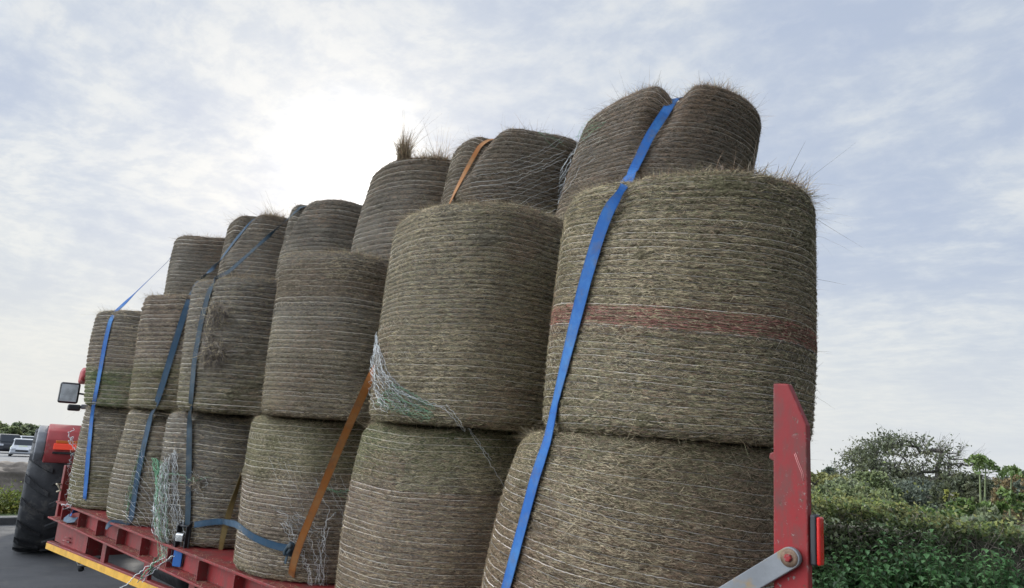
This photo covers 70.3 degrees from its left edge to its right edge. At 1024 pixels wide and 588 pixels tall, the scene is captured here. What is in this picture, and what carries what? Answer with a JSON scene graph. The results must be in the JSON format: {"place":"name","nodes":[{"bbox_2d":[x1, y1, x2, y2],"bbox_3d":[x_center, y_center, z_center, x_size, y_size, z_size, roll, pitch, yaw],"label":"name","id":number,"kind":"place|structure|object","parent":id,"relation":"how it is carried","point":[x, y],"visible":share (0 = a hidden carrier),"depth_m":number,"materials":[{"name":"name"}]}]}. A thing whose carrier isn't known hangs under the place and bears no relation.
{"place":"outdoors","nodes":[
{"label":"outdoors","id":0,"kind":"place"},
{"bbox_2d":[0,451,28,461],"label":"highway","id":1,"kind":"structure","parent":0,"point":[4,456],"depth_m":57.38,"materials":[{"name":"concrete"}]},
{"bbox_2d":[0,434,19,451],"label":"parked car","id":2,"kind":"object","parent":1,"relation":"on","point":[6,441],"visible":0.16,"depth_m":71.23,"materials":[{"name":"grey paint"}]},
{"bbox_2d":[8,438,32,455],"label":"parked car","id":3,"kind":"object","parent":1,"relation":"on","point":[20,446],"visible":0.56,"depth_m":61.19,"materials":[{"name":"grey paint"}]},
{"bbox_2d":[20,436,33,438],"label":"parked car","id":4,"kind":"object","parent":1,"relation":"on","point":[27,437],"visible":0.05,"depth_m":98.30,"materials":[{"name":"silver metal"}]},
{"bbox_2d":[0,525,220,587],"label":"road","id":5,"kind":"structure","parent":0,"point":[46,569],"depth_m":9.57,"materials":[{"name":"grey asphalt"}]},
{"bbox_2d":[12,368,87,551],"bbox_3d":[-6.541,2.805,12.542,2.940,2.736,5.202,11,-13,-30],"label":"farm tractor","id":6,"kind":"object","parent":5,"relation":"on","point":[48,460],"visible":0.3,"depth_m":10.25,"materials":[{"name":"rubber"}]},
{"bbox_2d":[45,383,823,587],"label":"flatbed trailer","id":7,"kind":"object","parent":5,"relation":"on","point":[794,558],"visible":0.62,"depth_m":4.94,"materials":[{"name":"red paint"}]},
{"bbox_2d":[62,406,130,513],"bbox_3d":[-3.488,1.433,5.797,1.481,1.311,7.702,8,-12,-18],"label":"hay bale","id":8,"kind":"object","parent":7,"relation":"on","point":[109,423],"visible":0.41,"depth_m":8.10,"materials":[{"name":"plant"}]},
{"bbox_2d":[83,303,141,412],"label":"hay bale","id":9,"kind":"object","parent":8,"relation":"on","point":[115,379],"visible":0.42,"depth_m":8.22,"materials":[{"name":"plant"}]},
{"bbox_2d":[63,257,170,522],"bbox_3d":[-4.419,1.098,9.236,0.430,3.317,2.244,0,-12,19],"label":"ratchet strap","id":10,"kind":"object","parent":9,"relation":"attached to","point":[67,519],"visible":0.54,"depth_m":8.14,"materials":[{"name":"blue fabric"}]},
{"bbox_2d":[103,408,174,527],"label":"hay bale","id":11,"kind":"object","parent":7,"relation":"on","point":[124,471],"visible":0.36,"depth_m":7.16,"materials":[{"name":"plant"}]},
{"bbox_2d":[121,283,191,411],"bbox_3d":[-3.287,0.619,7.705,1.386,1.410,1.440,-7,-16,44],"label":"hay bale","id":12,"kind":"object","parent":11,"relation":"on","point":[159,317],"visible":0.3,"depth_m":7.16,"materials":[{"name":"plant"}]},
{"bbox_2d":[105,218,254,529],"bbox_3d":[-3.145,0.771,8.142,0.794,3.526,2.161,-2,-13,26],"label":"ratchet strap","id":13,"kind":"object","parent":12,"relation":"attached to","point":[173,348],"visible":0.64,"depth_m":7.11,"materials":[{"name":"blue polyester webbing"},{"name":"steel"}]},
{"bbox_2d":[53,500,298,587],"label":"spilled hay","id":14,"kind":"object","parent":7,"relation":"on","point":[170,543],"visible":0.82,"depth_m":6.04,"materials":[{"name":"plant"}]},
{"bbox_2d":[120,409,254,587],"bbox_3d":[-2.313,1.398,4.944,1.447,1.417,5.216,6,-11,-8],"label":"hay bale","id":15,"kind":"object","parent":7,"relation":"on","point":[219,445],"visible":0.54,"depth_m":6.26,"materials":[{"name":"plant"}]},
{"bbox_2d":[161,267,277,416],"bbox_3d":[-2.361,0.558,6.830,1.337,1.440,1.512,-7,-16,44],"label":"hay bale","id":16,"kind":"object","parent":15,"relation":"on","point":[232,355],"visible":0.69,"depth_m":6.24,"materials":[{"name":"plant"}]},
{"bbox_2d":[219,472,241,549],"bbox_3d":[-2.395,1.892,6.171,0.105,0.752,0.187,7,-12,-16],"label":"twisted strap","id":17,"kind":"object","parent":7,"relation":"hanging from","point":[228,515],"visible":0.75,"depth_m":6.11,"materials":[{"name":"brown fabric"}]},
{"bbox_2d":[230,411,370,585],"bbox_3d":[-1.447,1.583,5.645,1.418,1.395,1.434,-7,-16,44],"label":"hay bale","id":18,"kind":"object","parent":7,"relation":"on","point":[286,459],"visible":0.57,"depth_m":5.15,"materials":[{"name":"plant"}]},
{"bbox_2d":[194,518,294,564],"bbox_3d":[-2.067,1.817,5.508,0.183,0.204,1.656,13,-15,-39],"label":"tied strap","id":19,"kind":"object","parent":18,"relation":"attached to","point":[287,549],"visible":0.99,"depth_m":5.12,"materials":[{"name":"blue woven fabric"}]},
{"bbox_2d":[251,243,388,423],"bbox_3d":[-1.212,0.363,5.696,1.432,1.436,1.471,-7,-16,44],"label":"hay bale","id":20,"kind":"object","parent":18,"relation":"on","point":[325,318],"visible":0.57,"depth_m":5.13,"materials":[{"name":"plant"}]},
{"bbox_2d":[325,405,530,587],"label":"hay bale","id":21,"kind":"object","parent":7,"relation":"on","point":[412,518],"visible":0.66,"depth_m":4.15,"materials":[{"name":"plant"}]},
{"bbox_2d":[362,180,563,485],"bbox_3d":[-0.344,0.266,4.342,1.684,1.826,2.273,-7,-16,44],"label":"hay bale","id":22,"kind":"object","parent":21,"relation":"on","point":[465,321],"visible":0.78,"depth_m":4.14,"materials":[{"name":"plant"}]},
{"bbox_2d":[440,115,577,214],"bbox_3d":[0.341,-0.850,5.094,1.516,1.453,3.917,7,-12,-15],"label":"hay bale","id":23,"kind":"object","parent":22,"relation":"on","point":[515,165],"visible":0.3,"depth_m":5.70,"materials":[{"name":"brown plant"}]},
{"bbox_2d":[288,139,492,581],"bbox_3d":[-0.466,0.489,5.727,1.161,3.613,2.307,-7,-16,44],"label":"ratchet strap","id":24,"kind":"object","parent":23,"relation":"attached to","point":[341,442],"visible":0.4,"depth_m":4.78,"materials":[{"name":"orange fabric"}]},
{"bbox_2d":[481,415,816,587],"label":"hay bale","id":25,"kind":"object","parent":7,"relation":"on","point":[610,511],"visible":0.86,"depth_m":3.08,"materials":[{"name":"plant"}]},
{"bbox_2d":[536,140,854,455],"bbox_3d":[0.879,0.122,3.639,1.585,1.496,1.535,5,-11,-4],"label":"hay bale","id":26,"kind":"object","parent":25,"relation":"on","point":[699,319],"visible":0.94,"depth_m":3.12,"materials":[{"name":"plant"}]},
{"bbox_2d":[556,70,770,218],"bbox_3d":[0.572,-0.840,4.630,1.637,1.626,2.920,-5,-14,38],"label":"hay bale","id":27,"kind":"object","parent":26,"relation":"on","point":[704,122],"visible":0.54,"depth_m":4.73,"materials":[{"name":"brown plant"}]},
{"bbox_2d":[501,97,682,587],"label":"ratchet strap","id":28,"kind":"object","parent":27,"relation":"attached to","point":[596,243],"visible":0.74,"depth_m":3.31,"materials":[{"name":"blue fabric"}]},
{"bbox_2d":[0,475,1023,532],"bbox_3d":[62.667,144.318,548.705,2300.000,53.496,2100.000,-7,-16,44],"label":"ground","id":29,"kind":"structure","parent":0,"point":[837,519],"depth_m":27.84,"materials":[{"name":"green plant"}]},
{"bbox_2d":[0,421,7,427],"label":"roadside tree","id":30,"kind":"object","parent":29,"relation":"on","point":[2,425],"visible":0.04,"depth_m":137.04,"materials":[{"name":"green plant"}]},
{"bbox_2d":[0,515,17,524],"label":"kerb","id":31,"kind":"structure","parent":29,"relation":"on","point":[8,520],"depth_m":13.50,"materials":[{"name":"concrete"}]},
{"bbox_2d":[0,478,22,514],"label":"verge plants","id":32,"kind":"object","parent":29,"relation":"on","point":[9,504],"visible":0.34,"depth_m":15.68,"materials":[{"name":"green plant"}]},
{"bbox_2d":[0,461,27,495],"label":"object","id":33,"kind":"object","parent":29,"relation":"on","point":[9,470],"visible":0.26,"depth_m":17.16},
{"bbox_2d":[0,425,28,435],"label":"roadside tree","id":34,"kind":"object","parent":29,"relation":"on","point":[10,430],"visible":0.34,"depth_m":129.49,"materials":[{"name":"green plant"}]},
{"bbox_2d":[8,421,39,433],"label":"roadside tree","id":35,"kind":"object","parent":29,"relation":"on","point":[26,427],"visible":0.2,"depth_m":146.80,"materials":[{"name":"green plant"}]},
{"bbox_2d":[24,429,35,435],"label":"roadside tree","id":36,"kind":"object","parent":29,"relation":"on","point":[31,432],"visible":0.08,"depth_m":143.28,"materials":[{"name":"green plant"}]},
{"bbox_2d":[821,466,836,474],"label":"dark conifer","id":37,"kind":"object","parent":29,"relation":"on","point":[829,468],"visible":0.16,"depth_m":106.83,"materials":[{"name":"green plant"}]},
{"bbox_2d":[811,470,850,493],"bbox_3d":[15.953,10.052,37.532,3.498,1.946,3.160,-7,-16,44],"label":"round shrub","id":38,"kind":"object","parent":29,"relation":"on","point":[816,478],"visible":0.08,"depth_m":37.32,"materials":[{"name":"green plant"}]},
{"bbox_2d":[824,476,874,497],"bbox_3d":[15.979,9.682,35.418,3.075,1.551,2.986,12,-14,-33],"label":"round shrub","id":39,"kind":"object","parent":29,"relation":"on","point":[850,482],"visible":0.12,"depth_m":35.01,"materials":[{"name":"green plant"}]},
{"bbox_2d":[811,478,908,521],"bbox_3d":[14.269,8.431,30.076,4.037,1.631,4.292,-7,-16,44],"label":"round shrub","id":40,"kind":"object","parent":29,"relation":"on","point":[842,487],"visible":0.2,"depth_m":29.20,"materials":[{"name":"green plant"}]},
{"bbox_2d":[848,470,903,500],"bbox_3d":[19.982,10.795,40.066,3.014,2.302,2.937,-7,-16,44],"label":"round shrub","id":41,"kind":"object","parent":29,"relation":"on","point":[865,476],"visible":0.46,"depth_m":39.42,"materials":[{"name":"green plant"}]},
{"bbox_2d":[876,474,953,509],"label":"round shrub","id":42,"kind":"object","parent":29,"relation":"on","point":[915,492],"visible":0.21,"depth_m":41.21,"materials":[{"name":"green plant"}]},
{"bbox_2d":[823,427,1007,500],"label":"broad tree","id":43,"kind":"object","parent":29,"relation":"on","point":[869,459],"visible":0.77,"depth_m":48.50,"materials":[{"name":"green plant"}]},
{"bbox_2d":[811,461,1023,587],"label":"hedge","id":44,"kind":"object","parent":29,"relation":"on","point":[987,535],"visible":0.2,"depth_m":8.08,"materials":[{"name":"green plant"}]},
{"bbox_2d":[812,525,1023,587],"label":"nettles","id":45,"kind":"object","parent":29,"relation":"on","point":[943,580],"visible":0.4,"depth_m":7.40,"materials":[{"name":"green plant"}]},
{"bbox_2d":[893,505,962,531],"bbox_3d":[6.553,4.071,11.152,1.268,1.603,1.490,-7,-16,44],"label":"green bush","id":46,"kind":"object","parent":29,"relation":"on","point":[950,511],"visible":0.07,"depth_m":11.28,"materials":[{"name":"green plant"}]},
{"bbox_2d":[943,489,961,515],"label":"green bush","id":47,"kind":"object","parent":29,"relation":"on","point":[947,492],"visible":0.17,"depth_m":14.99,"materials":[{"name":"green plant"}]},
{"bbox_2d":[931,496,995,532],"bbox_3d":[8.698,4.737,13.897,1.388,1.717,1.370,5,-11,-2],"label":"green bush","id":48,"kind":"object","parent":29,"relation":"on","point":[962,502],"visible":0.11,"depth_m":13.96,"materials":[{"name":"green plant"}]},
{"bbox_2d":[929,470,1012,515],"bbox_3d":[24.104,10.417,38.028,3.821,2.290,4.355,-7,-16,44],"label":"round shrub","id":49,"kind":"object","parent":29,"relation":"on","point":[961,485],"visible":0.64,"depth_m":37.56,"materials":[{"name":"green plant"}]},
{"bbox_2d":[964,453,994,502],"bbox_3d":[9.488,4.480,14.643,0.565,2.518,0.561,-7,-16,44],"label":"tree","id":50,"kind":"object","parent":29,"relation":"on","point":[976,458],"visible":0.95,"depth_m":14.77,"materials":[{"name":"green plant"}]},
{"bbox_2d":[972,459,1000,500],"bbox_3d":[9.575,4.532,14.589,0.537,2.406,0.558,-7,-16,44],"label":"tree","id":51,"kind":"object","parent":29,"relation":"on","point":[983,465],"visible":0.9,"depth_m":14.68,"materials":[{"name":"green plant"}]},
{"bbox_2d":[965,504,1018,528],"bbox_3d":[7.108,3.999,10.813,1.355,1.700,1.104,8,-12,-17],"label":"green bush","id":52,"kind":"object","parent":29,"relation":"on","point":[986,513],"visible":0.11,"depth_m":10.74,"materials":[{"name":"green plant"}]},
{"bbox_2d":[971,474,1023,494],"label":"round shrub","id":53,"kind":"object","parent":29,"relation":"on","point":[1017,485],"visible":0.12,"depth_m":61.98,"materials":[{"name":"green plant"}]},
{"bbox_2d":[990,474,1023,525],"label":"tree","id":54,"kind":"object","parent":29,"relation":"on","point":[1005,485],"visible":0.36,"depth_m":32.21,"materials":[{"name":"green plant"}]},
{"bbox_2d":[995,485,1023,529],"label":"green bush","id":55,"kind":"object","parent":29,"relation":"on","point":[1010,496],"visible":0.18,"depth_m":13.57,"materials":[{"name":"green plant"}]},
{"bbox_2d":[996,464,1023,515],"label":"tree","id":56,"kind":"object","parent":29,"relation":"on","point":[1011,470],"visible":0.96,"depth_m":14.47,"materials":[{"name":"green plant"}]},
{"bbox_2d":[0,0,1023,479],"label":"sky","id":57,"kind":"structure","parent":0,"point":[127,126],"materials":[{"name":"white"}]},
{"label":"hay bale","id":58,"kind":"object","parent":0,"visible":0},
{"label":"hay bale","id":59,"kind":"object","parent":58,"relation":"on","visible":0},
{"bbox_2d":[350,114,462,259],"bbox_3d":[-0.838,-0.815,7.055,1.646,1.849,1.503,-7,-16,44],"label":"hay bale","id":60,"kind":"object","parent":59,"relation":"on","point":[393,185],"visible":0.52,"depth_m":6.58,"materials":[{"name":"brown plant"}]},
{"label":"hay bale","id":61,"kind":"object","parent":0,"visible":0},
{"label":"hay bale","id":62,"kind":"object","parent":61,"relation":"on","visible":0},
{"bbox_2d":[275,196,363,279],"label":"hay bale","id":63,"kind":"object","parent":62,"relation":"on","point":[321,225],"visible":0.29,"depth_m":7.58,"materials":[{"name":"brown plant"}]},
{"bbox_2d":[170,206,306,566],"bbox_3d":[-2.250,0.740,7.351,0.456,3.579,2.430,-2,-13,29],"label":"ratchet strap","id":64,"kind":"object","parent":63,"relation":"attached to","point":[179,538],"visible":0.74,"depth_m":6.23,"materials":[{"name":"fabric"}]},
{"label":"hay bale","id":65,"kind":"object","parent":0,"visible":0},
{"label":"hay bale","id":66,"kind":"object","parent":65,"relation":"on","visible":0},
{"bbox_2d":[218,195,289,279],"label":"hay bale","id":67,"kind":"object","parent":66,"relation":"on","point":[260,260],"visible":0.36,"depth_m":8.32,"materials":[{"name":"brown plant"}]},
{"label":"hay bale","id":68,"kind":"object","parent":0,"visible":0},
{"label":"hay bale","id":69,"kind":"object","parent":68,"relation":"on","visible":0},
{"bbox_2d":[163,229,224,294],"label":"hay bale","id":70,"kind":"object","parent":69,"relation":"on","point":[193,258],"visible":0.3,"depth_m":9.07,"materials":[{"name":"brown plant"}]}
]}

